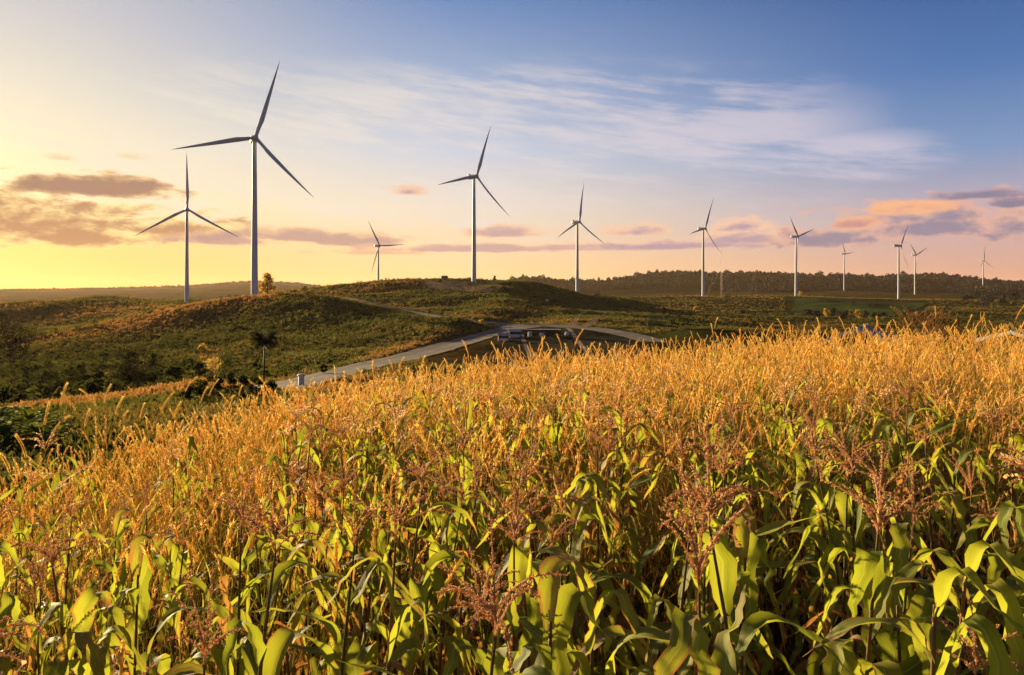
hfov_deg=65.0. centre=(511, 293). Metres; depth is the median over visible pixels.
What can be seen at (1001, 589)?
corn plant
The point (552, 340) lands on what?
ploughed field
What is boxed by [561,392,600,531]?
corn plant
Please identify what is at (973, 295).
clump tree
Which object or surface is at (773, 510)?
corn plant
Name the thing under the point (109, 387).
foxtail stalk
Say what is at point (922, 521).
corn plant
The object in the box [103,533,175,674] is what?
corn plant
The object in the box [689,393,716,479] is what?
corn plant
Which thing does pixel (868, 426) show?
corn plant
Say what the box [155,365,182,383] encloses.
thicket bush
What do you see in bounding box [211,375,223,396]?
roadside shrub
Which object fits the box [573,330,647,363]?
ploughed field
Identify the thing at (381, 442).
corn plant
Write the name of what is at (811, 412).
corn plant
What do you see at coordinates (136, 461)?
foxtail stalk
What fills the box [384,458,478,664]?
corn plant
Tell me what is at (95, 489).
corn plant
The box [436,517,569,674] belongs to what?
corn plant
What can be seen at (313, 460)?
corn plant
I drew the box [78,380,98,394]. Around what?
thicket bush
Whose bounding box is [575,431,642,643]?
corn plant
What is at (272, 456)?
corn plant
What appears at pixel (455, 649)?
corn plant
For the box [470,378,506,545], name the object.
corn plant
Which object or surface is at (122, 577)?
corn plant
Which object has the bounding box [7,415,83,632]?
foxtail stalk
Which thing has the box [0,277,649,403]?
hill grass
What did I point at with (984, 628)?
corn plant
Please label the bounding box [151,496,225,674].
corn plant
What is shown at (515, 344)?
ploughed field
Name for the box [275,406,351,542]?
corn plant
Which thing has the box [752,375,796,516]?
corn plant
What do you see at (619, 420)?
corn plant
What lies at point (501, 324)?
hill road
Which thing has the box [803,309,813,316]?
hedge bush
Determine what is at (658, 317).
crop field
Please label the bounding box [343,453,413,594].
corn plant
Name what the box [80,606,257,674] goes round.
corn plant
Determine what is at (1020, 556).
corn rows
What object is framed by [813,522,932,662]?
corn plant
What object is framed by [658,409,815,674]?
corn plant
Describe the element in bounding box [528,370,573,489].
corn plant
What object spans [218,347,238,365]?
bush
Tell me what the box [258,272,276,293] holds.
lone tree
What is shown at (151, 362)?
slender tree
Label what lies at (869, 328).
open shed
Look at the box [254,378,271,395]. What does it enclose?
roadside shrub
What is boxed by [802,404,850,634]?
corn plant
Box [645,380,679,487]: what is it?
corn plant
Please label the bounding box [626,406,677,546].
corn plant
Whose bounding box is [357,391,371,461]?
corn plant
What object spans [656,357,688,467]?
corn plant
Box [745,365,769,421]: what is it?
corn plant
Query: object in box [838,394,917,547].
corn plant
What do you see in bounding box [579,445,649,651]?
corn plant
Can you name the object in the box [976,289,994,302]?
clump tree
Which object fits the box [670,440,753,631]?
corn plant
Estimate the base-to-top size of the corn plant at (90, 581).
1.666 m
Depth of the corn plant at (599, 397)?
12.72 m
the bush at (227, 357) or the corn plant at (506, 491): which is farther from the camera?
the bush at (227, 357)
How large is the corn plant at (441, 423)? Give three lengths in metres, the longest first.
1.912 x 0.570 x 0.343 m
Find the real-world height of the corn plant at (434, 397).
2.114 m
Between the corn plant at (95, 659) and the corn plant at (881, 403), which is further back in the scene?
the corn plant at (881, 403)
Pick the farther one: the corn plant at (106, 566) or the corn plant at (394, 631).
the corn plant at (106, 566)
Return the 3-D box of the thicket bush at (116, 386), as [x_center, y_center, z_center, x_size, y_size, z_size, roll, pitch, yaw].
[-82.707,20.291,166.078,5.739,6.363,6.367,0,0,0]
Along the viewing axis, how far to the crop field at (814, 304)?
995.52 m
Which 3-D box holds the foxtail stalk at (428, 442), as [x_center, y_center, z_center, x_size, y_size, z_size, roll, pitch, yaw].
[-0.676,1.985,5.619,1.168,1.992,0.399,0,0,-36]
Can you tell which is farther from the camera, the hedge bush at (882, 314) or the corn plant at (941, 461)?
the hedge bush at (882, 314)
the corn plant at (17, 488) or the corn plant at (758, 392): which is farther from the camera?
the corn plant at (758, 392)
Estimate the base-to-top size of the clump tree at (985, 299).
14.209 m
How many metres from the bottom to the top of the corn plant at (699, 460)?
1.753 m
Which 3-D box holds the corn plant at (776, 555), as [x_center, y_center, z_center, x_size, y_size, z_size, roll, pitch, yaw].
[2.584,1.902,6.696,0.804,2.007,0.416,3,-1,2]
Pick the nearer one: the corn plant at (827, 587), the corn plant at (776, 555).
the corn plant at (827, 587)
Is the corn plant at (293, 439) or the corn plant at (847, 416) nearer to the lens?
the corn plant at (847, 416)
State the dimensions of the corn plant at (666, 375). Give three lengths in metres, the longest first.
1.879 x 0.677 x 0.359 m
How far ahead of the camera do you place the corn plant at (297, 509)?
6.04 m
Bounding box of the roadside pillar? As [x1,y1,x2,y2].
[297,374,304,384]
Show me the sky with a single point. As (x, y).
(860, 123)
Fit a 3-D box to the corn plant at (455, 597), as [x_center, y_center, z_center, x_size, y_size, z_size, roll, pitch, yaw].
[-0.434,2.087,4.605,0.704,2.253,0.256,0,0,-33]
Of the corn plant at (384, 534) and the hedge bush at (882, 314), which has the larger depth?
the hedge bush at (882, 314)
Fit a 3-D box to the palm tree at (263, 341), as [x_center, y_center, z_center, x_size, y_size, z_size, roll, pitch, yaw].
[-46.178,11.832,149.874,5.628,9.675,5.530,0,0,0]
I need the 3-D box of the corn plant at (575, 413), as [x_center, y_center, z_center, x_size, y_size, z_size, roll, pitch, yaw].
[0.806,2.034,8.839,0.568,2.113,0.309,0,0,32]
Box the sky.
[0,0,1023,288]
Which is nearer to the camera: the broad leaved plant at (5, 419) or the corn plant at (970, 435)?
the corn plant at (970, 435)
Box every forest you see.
[0,280,320,291]
[508,269,1023,293]
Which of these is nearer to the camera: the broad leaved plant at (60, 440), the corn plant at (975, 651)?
the corn plant at (975, 651)
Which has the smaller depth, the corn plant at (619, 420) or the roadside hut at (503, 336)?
the corn plant at (619, 420)
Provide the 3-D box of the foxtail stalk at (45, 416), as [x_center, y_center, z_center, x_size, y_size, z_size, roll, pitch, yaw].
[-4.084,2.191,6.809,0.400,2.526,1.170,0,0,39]
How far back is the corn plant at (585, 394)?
9.46 m
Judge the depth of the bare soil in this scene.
712.11 m
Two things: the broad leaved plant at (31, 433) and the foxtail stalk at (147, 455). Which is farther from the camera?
the broad leaved plant at (31, 433)
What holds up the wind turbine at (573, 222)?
on the terrain at (474, 349)
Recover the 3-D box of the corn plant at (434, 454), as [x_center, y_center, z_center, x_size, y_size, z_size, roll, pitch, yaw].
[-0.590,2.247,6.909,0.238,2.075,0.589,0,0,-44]
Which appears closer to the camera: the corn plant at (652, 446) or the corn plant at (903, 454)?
the corn plant at (903, 454)
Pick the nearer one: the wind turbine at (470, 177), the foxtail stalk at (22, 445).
the foxtail stalk at (22, 445)
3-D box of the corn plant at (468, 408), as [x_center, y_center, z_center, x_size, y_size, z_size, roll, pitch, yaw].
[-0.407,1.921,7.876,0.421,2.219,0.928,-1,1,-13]
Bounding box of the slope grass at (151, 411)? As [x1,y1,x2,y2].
[0,366,411,569]
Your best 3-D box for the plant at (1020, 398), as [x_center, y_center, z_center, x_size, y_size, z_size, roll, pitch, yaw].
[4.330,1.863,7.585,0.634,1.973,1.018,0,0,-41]
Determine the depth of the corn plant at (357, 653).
3.46 m
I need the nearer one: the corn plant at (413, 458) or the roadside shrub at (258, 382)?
the corn plant at (413, 458)
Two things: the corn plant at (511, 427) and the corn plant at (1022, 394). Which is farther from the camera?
the corn plant at (511, 427)
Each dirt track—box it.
[520,333,540,360]
[565,328,600,361]
[571,310,586,323]
[585,308,623,325]
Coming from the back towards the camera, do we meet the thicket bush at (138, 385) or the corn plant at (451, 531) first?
the thicket bush at (138, 385)
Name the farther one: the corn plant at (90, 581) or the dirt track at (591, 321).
the dirt track at (591, 321)
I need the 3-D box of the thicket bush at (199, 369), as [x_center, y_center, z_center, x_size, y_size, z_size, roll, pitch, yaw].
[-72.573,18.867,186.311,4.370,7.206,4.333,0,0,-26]
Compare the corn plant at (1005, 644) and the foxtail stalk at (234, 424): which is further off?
the foxtail stalk at (234, 424)
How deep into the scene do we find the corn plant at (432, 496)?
6.61 m
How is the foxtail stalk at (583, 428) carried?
on the terrain at (474, 349)
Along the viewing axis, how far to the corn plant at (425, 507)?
5.92 m
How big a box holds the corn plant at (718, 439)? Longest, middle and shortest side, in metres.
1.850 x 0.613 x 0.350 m
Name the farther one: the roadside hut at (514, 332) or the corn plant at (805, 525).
the roadside hut at (514, 332)
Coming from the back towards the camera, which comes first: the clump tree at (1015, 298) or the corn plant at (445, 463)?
the clump tree at (1015, 298)
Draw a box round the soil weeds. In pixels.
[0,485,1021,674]
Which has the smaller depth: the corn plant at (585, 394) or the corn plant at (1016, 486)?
the corn plant at (1016, 486)
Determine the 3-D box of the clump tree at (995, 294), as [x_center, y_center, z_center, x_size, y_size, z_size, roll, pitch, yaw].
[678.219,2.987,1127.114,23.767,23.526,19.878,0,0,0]
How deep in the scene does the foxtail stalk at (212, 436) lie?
9.82 m
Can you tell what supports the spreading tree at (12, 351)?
on the terrain at (474, 349)
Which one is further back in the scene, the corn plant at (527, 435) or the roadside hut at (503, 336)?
the roadside hut at (503, 336)
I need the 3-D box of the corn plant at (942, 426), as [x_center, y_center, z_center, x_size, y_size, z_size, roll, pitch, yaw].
[3.345,1.791,6.689,1.018,2.417,0.520,0,0,5]
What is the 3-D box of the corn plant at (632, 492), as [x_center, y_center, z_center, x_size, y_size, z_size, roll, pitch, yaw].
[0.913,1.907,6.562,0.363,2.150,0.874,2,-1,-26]
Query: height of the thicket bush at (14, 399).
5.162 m
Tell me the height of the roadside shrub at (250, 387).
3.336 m
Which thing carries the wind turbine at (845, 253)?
on the terrain at (474, 349)
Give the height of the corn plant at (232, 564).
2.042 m
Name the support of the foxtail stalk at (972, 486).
on the terrain at (474, 349)
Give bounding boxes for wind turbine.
[135,152,237,301]
[171,61,312,294]
[368,221,403,280]
[438,127,504,281]
[557,185,601,291]
[691,201,720,296]
[790,217,812,295]
[841,245,852,290]
[893,227,907,298]
[911,245,926,293]
[980,251,990,286]
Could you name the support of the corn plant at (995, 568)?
on the terrain at (474, 349)
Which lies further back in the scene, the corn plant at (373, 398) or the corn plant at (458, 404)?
the corn plant at (373, 398)
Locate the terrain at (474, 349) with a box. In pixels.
[0,275,1023,674]
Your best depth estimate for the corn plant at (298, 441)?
7.82 m
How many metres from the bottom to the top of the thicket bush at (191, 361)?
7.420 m
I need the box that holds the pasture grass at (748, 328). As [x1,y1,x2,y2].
[477,278,1023,342]
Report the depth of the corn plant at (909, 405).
9.24 m
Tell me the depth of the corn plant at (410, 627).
3.73 m
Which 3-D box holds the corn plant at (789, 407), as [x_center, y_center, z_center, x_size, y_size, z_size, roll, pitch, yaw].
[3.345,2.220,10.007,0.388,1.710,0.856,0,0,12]
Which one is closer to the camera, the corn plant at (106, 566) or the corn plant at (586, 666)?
the corn plant at (586, 666)
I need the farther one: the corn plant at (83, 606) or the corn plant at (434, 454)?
the corn plant at (434, 454)
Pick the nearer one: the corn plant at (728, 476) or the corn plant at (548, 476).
the corn plant at (728, 476)
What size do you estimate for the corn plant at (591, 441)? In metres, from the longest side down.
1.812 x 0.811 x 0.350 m
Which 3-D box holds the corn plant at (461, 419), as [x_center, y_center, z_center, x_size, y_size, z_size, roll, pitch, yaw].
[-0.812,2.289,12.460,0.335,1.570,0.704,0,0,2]
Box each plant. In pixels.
[0,406,26,415]
[0,409,23,427]
[0,415,30,428]
[0,419,19,434]
[0,424,12,435]
[0,426,33,442]
[0,457,82,674]
[0,468,32,674]
[0,470,61,666]
[0,482,132,662]
[0,500,42,649]
[0,511,23,674]
[0,549,70,674]
[0,616,49,668]
[4,541,92,674]
[6,405,46,419]
[6,406,52,426]
[8,417,40,434]
[10,419,52,437]
[11,420,62,442]
[11,492,134,674]
[14,424,73,449]
[18,428,95,622]
[24,422,78,449]
[29,408,60,425]
[36,408,62,415]
[36,606,129,674]
[38,414,75,423]
[47,476,100,590]
[50,414,75,425]
[56,631,109,674]
[66,508,140,671]
[69,645,155,674]
[77,451,107,576]
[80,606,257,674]
[96,547,155,663]
[100,474,196,666]
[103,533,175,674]
[140,434,201,613]
[148,422,220,572]
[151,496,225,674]
[157,534,183,662]
[162,464,339,674]
[166,477,226,591]
[166,567,241,674]
[170,465,308,674]
[172,442,207,562]
[184,491,312,674]
[195,539,353,674]
[197,448,255,547]
[222,454,371,674]
[231,536,350,674]
[234,486,345,674]
[236,407,333,627]
[242,571,435,674]
[247,466,412,674]
[250,427,332,558]
[261,444,338,642]
[275,395,326,596]
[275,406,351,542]
[282,422,340,534]
[284,417,361,645]
[285,403,309,504]
[286,398,310,506]
[289,397,330,674]
[291,395,352,587]
[298,404,391,571]
[301,418,341,510]
[314,449,358,674]
[315,496,392,674]
[317,463,450,674]
[323,429,490,674]
[325,410,361,518]
[325,419,351,574]
[327,386,368,517]
[329,479,386,623]
[331,458,374,628]
[334,453,443,668]
[336,543,523,674]
[338,416,411,516]
[341,495,407,674]
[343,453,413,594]
[352,411,389,630]
[355,381,384,457]
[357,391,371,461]
[358,415,440,670]
[359,401,388,505]
[369,401,417,606]
[370,386,412,538]
[371,378,411,527]
[372,578,440,674]
[374,397,439,525]
[374,454,429,674]
[377,377,414,450]
[377,390,425,573]
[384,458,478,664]
[384,460,490,674]
[391,541,472,674]
[394,388,424,453]
[398,461,477,643]
[400,421,457,558]
[413,433,464,636]
[414,401,491,609]
[415,459,487,674]
[416,390,444,468]
[416,403,460,502]
[418,385,448,493]
[419,377,449,489]
[430,436,500,674]
[432,489,522,653]
[434,383,464,509]
[435,374,460,465]
[436,387,481,511]
[436,458,502,582]
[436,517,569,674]
[439,555,525,674]
[440,408,506,672]
[447,378,489,585]
[448,402,502,507]
[454,389,465,453]
[458,486,524,672]
[459,405,488,525]
[466,396,498,480]
[468,433,634,669]
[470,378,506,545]
[472,423,530,550]
[473,429,545,674]
[473,475,559,654]
[480,396,518,559]
[481,496,622,674]
[486,460,546,667]
[486,487,537,610]
[486,546,653,674]
[487,490,580,649]
[488,416,536,526]
[492,394,530,479]
[496,396,538,592]
[500,389,518,476]
[502,391,568,559]
[503,443,545,634]
[504,551,612,674]
[506,393,547,492]
[507,421,539,531]
[517,472,651,666]
[524,406,554,558]
[526,463,600,674]
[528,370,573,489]
[533,389,563,453]
[534,380,569,589]
[535,419,573,544]
[536,374,589,545]
[552,478,628,674]
[558,400,574,453]
[559,399,631,666]
[560,364,586,436]
[560,393,605,551]
[561,383,611,537]
[561,390,616,524]
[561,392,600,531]
[562,369,607,494]
[566,408,607,496]
[569,365,595,510]
[570,464,756,674]
[571,392,606,473]
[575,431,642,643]
[579,417,681,667]
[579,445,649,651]
[588,477,638,674]
[589,370,659,598]
[590,425,658,596]
[592,418,847,674]
[593,368,610,462]
[594,395,648,625]
[594,402,662,609]
[605,446,657,626]
[609,472,772,674]
[614,380,629,444]
[617,411,671,494]
[624,451,760,669]
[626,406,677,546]
[627,372,658,518]
[627,400,657,571]
[627,418,789,665]
[634,419,713,674]
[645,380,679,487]
[646,372,683,510]
[653,471,752,674]
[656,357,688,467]
[656,370,678,455]
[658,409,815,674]
[665,438,760,611]
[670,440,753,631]
[670,518,772,674]
[673,408,757,501]
[681,420,721,438]
[682,415,730,536]
[684,422,825,674]
[684,448,801,674]
[685,420,782,596]
[686,401,759,545]
[688,423,767,654]
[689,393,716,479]
[695,379,761,626]
[701,391,721,410]
[708,374,734,421]
[720,511,775,674]
[737,387,786,467]
[743,402,811,519]
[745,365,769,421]
[747,374,786,448]
[748,418,869,618]
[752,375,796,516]
[753,395,768,470]
[756,363,834,594]
[756,398,793,532]
[760,402,810,603]
[761,402,795,494]
[762,396,855,643]
[763,404,795,517]
[768,437,891,674]
[769,409,885,674]
[770,377,805,580]
[770,416,811,560]
[771,486,851,673]
[773,384,805,541]
[773,403,875,640]
[773,461,886,647]
[779,370,834,585]
[781,457,867,652]
[784,412,976,674]
[789,416,834,671]
[796,359,822,432]
[801,371,842,617]
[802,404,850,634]
[804,566,1023,674]
[807,423,871,674]
[807,430,1002,665]
[809,523,866,657]
[810,394,887,524]
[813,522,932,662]
[820,441,930,674]
[821,457,989,674]
[827,408,880,535]
[834,431,911,548]
[835,424,902,546]
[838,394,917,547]
[839,368,874,480]
[840,387,901,580]
[843,438,931,578]
[846,387,879,537]
[859,442,982,632]
[860,352,920,468]
[865,372,917,488]
[866,365,992,574]
[866,425,922,558]
[868,383,947,621]
[869,370,933,560]
[869,393,889,423]
[873,398,925,498]
[891,559,939,674]
[894,540,1023,674]
[895,399,939,498]
[895,411,966,626]
[896,382,947,505]
[896,449,1023,644]
[907,371,966,495]
[907,416,992,560]
[911,429,973,548]
[916,380,984,567]
[922,599,1023,674]
[925,393,948,547]
[927,448,992,674]
[933,437,981,561]
[935,396,1023,582]
[935,439,1023,669]
[940,407,978,467]
[945,406,983,512]
[953,432,1023,583]
[954,393,1019,583]
[966,388,1021,500]
[966,399,1019,579]
[966,420,1007,515]
[970,479,1018,674]
[971,398,988,510]
[981,455,1023,657]
[985,405,1023,583]
[989,461,1023,565]
[997,384,1022,493]
[1001,386,1023,499]
[1004,364,1023,433]
[1004,540,1021,652]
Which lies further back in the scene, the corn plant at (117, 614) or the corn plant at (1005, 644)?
the corn plant at (1005, 644)
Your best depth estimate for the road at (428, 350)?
242.85 m
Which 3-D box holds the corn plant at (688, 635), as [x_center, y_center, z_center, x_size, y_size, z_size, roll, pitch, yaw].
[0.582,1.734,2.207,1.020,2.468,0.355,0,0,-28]
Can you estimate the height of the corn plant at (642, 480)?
2.186 m
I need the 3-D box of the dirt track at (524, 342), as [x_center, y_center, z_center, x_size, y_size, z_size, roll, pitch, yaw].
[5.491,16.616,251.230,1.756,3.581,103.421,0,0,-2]
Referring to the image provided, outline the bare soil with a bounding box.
[259,278,511,293]
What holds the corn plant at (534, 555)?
on the terrain at (474, 349)
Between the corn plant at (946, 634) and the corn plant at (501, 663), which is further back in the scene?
the corn plant at (946, 634)
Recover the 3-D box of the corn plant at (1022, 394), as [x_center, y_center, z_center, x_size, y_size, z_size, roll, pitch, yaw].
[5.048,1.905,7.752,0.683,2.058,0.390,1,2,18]
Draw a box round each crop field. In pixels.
[598,311,683,327]
[788,297,925,317]
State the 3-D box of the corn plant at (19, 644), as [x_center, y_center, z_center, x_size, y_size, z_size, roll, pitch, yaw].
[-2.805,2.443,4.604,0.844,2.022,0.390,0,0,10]
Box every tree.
[0,321,35,364]
[117,351,146,384]
[147,351,157,369]
[249,331,279,378]
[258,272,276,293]
[318,364,327,372]
[969,290,978,302]
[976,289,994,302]
[980,296,993,305]
[988,288,1000,303]
[998,292,1008,304]
[1006,290,1021,303]
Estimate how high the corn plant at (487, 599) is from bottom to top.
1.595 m
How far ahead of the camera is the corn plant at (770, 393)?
12.00 m
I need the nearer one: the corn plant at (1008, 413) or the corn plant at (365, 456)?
the corn plant at (365, 456)
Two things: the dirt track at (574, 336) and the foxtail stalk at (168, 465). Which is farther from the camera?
the dirt track at (574, 336)
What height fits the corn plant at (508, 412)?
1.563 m
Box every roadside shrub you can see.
[180,385,193,401]
[190,379,206,396]
[201,373,214,393]
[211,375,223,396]
[223,371,239,394]
[235,375,248,396]
[243,375,259,392]
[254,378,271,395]
[266,379,280,393]
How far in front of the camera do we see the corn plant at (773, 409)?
9.57 m
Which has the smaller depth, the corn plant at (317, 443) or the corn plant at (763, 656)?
the corn plant at (763, 656)
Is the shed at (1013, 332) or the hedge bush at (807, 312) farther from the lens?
the hedge bush at (807, 312)
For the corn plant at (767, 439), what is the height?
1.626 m
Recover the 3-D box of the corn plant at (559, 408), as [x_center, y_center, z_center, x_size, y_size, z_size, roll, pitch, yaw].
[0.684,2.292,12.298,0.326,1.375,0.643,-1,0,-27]
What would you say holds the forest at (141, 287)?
on the terrain at (474, 349)
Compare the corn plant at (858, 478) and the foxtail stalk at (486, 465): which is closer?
the foxtail stalk at (486, 465)
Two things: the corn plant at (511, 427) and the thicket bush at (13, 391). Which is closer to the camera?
the corn plant at (511, 427)
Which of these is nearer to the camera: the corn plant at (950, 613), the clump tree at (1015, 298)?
the corn plant at (950, 613)
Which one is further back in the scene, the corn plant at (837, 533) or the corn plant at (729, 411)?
the corn plant at (729, 411)
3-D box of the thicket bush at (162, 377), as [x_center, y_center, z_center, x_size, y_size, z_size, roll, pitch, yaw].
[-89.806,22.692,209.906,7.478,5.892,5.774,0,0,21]
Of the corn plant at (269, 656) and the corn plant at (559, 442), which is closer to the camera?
the corn plant at (269, 656)
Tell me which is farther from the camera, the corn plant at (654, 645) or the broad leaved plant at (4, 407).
the broad leaved plant at (4, 407)
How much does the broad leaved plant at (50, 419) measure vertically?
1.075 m
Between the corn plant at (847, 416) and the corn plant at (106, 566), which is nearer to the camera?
the corn plant at (106, 566)
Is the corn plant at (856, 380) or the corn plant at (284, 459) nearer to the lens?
the corn plant at (284, 459)
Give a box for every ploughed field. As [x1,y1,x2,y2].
[433,338,544,365]
[526,330,595,364]
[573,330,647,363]
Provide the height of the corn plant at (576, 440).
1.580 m
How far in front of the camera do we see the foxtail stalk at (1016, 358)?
10.03 m
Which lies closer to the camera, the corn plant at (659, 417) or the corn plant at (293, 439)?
the corn plant at (659, 417)
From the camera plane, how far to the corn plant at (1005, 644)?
5.67 m
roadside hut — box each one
[497,333,509,340]
[508,329,521,337]
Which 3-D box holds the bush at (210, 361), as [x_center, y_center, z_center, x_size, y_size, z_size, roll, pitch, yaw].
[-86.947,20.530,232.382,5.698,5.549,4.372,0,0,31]
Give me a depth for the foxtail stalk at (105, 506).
8.07 m
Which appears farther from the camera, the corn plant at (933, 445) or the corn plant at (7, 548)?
the corn plant at (933, 445)
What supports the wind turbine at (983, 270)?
on the terrain at (474, 349)
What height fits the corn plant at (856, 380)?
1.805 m
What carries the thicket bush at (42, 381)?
on the terrain at (474, 349)
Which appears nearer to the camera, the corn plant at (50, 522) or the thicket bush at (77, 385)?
the corn plant at (50, 522)
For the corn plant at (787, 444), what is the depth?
7.71 m
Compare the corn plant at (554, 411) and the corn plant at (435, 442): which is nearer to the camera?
the corn plant at (435, 442)
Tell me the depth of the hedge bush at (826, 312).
643.70 m
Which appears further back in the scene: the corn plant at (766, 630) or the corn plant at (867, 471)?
the corn plant at (867, 471)
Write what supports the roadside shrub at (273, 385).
on the terrain at (474, 349)
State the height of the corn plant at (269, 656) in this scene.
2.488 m
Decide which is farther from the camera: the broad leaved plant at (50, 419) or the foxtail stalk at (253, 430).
the broad leaved plant at (50, 419)
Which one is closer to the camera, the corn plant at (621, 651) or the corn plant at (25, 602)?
the corn plant at (621, 651)
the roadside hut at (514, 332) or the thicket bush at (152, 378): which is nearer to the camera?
the thicket bush at (152, 378)
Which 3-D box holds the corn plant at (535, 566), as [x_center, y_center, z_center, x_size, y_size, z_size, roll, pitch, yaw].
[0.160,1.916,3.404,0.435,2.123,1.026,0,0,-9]
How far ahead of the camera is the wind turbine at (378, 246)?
1328.61 m
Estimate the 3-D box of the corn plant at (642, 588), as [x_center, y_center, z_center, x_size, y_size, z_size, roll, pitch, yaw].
[0.407,1.969,4.660,0.810,1.887,0.362,0,0,38]
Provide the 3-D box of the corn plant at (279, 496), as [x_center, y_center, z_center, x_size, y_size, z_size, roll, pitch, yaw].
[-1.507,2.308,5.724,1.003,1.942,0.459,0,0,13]
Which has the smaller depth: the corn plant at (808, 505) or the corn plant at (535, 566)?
the corn plant at (535, 566)
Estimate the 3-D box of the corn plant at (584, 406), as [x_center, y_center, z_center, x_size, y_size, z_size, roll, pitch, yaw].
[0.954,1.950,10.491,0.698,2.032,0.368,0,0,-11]
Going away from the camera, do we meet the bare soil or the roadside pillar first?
the roadside pillar
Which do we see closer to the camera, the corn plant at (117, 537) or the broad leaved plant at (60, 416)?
the corn plant at (117, 537)
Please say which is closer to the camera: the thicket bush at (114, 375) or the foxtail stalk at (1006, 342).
the foxtail stalk at (1006, 342)
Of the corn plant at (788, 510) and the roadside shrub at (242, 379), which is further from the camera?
the roadside shrub at (242, 379)
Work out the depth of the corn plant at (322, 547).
4.03 m
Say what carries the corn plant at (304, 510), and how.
on the terrain at (474, 349)
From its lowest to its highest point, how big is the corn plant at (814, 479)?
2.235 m
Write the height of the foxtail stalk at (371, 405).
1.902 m
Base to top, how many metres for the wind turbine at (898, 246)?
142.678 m
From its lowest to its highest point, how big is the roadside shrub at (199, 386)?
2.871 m
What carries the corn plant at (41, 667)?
on the terrain at (474, 349)
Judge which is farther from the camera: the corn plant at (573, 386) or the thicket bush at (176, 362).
the thicket bush at (176, 362)
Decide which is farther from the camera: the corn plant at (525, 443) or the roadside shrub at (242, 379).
the roadside shrub at (242, 379)
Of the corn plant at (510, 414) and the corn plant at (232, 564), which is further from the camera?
the corn plant at (510, 414)
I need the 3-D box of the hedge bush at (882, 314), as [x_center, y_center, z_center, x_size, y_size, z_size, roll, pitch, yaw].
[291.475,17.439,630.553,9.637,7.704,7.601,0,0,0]
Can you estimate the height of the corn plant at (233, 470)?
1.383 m
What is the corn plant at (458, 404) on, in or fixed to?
on the terrain at (474, 349)
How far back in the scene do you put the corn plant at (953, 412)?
10.01 m
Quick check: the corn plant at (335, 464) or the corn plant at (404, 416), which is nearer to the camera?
the corn plant at (335, 464)
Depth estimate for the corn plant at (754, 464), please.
6.59 m
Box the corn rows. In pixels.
[0,334,1023,674]
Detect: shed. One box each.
[820,324,904,385]
[975,330,1023,369]
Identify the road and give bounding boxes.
[240,324,665,387]
[342,297,529,326]
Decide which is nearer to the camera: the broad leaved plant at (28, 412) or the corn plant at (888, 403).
the corn plant at (888, 403)
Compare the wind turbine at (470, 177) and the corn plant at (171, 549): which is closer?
the corn plant at (171, 549)
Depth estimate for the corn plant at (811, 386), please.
13.37 m
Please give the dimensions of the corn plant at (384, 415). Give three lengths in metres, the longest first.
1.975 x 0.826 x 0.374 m
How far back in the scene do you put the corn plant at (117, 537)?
5.59 m
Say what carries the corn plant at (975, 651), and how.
on the terrain at (474, 349)
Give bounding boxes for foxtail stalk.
[0,433,64,672]
[0,452,55,670]
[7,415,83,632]
[12,402,74,663]
[16,382,108,649]
[36,409,100,599]
[57,383,111,605]
[61,392,139,582]
[62,396,124,576]
[78,411,127,631]
[79,388,149,546]
[105,390,174,543]
[109,403,172,583]
[127,377,202,523]
[154,401,204,584]
[170,380,230,500]
[186,395,237,540]
[225,385,242,514]
[232,382,265,510]
[330,403,372,564]
[363,430,464,674]
[402,444,542,671]
[425,455,544,589]
[447,420,500,632]
[567,401,586,496]
[578,469,662,629]
[950,336,1007,482]
[968,326,1021,430]
[972,402,986,579]
[985,306,1023,445]
[1010,321,1023,420]
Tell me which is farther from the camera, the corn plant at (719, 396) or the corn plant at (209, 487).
the corn plant at (719, 396)
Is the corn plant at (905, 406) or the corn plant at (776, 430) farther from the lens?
the corn plant at (905, 406)
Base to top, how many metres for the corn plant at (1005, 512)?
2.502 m
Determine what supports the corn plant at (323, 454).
on the terrain at (474, 349)
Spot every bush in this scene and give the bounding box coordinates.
[0,385,14,403]
[3,388,18,402]
[4,397,23,403]
[13,364,39,391]
[13,393,28,400]
[24,378,46,387]
[31,365,62,391]
[52,381,74,391]
[57,365,81,385]
[69,389,82,397]
[70,380,88,393]
[74,361,90,382]
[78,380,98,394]
[92,371,104,385]
[96,377,124,393]
[97,370,121,386]
[97,385,113,391]
[122,367,152,390]
[135,380,152,388]
[141,366,160,382]
[142,355,160,373]
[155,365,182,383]
[156,372,176,383]
[165,353,194,368]
[177,357,195,372]
[190,361,207,378]
[198,343,209,351]
[203,356,222,370]
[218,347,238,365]
[545,299,554,306]
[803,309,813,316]
[812,310,820,316]
[823,308,828,317]
[830,308,837,316]
[838,310,848,317]
[848,310,854,316]
[854,309,862,317]
[862,310,869,317]
[877,312,888,317]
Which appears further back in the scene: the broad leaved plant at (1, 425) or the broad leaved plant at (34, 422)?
the broad leaved plant at (34, 422)
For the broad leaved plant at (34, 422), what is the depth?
45.28 m
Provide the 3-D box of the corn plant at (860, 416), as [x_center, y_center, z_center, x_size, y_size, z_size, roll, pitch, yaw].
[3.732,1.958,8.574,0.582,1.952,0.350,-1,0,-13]

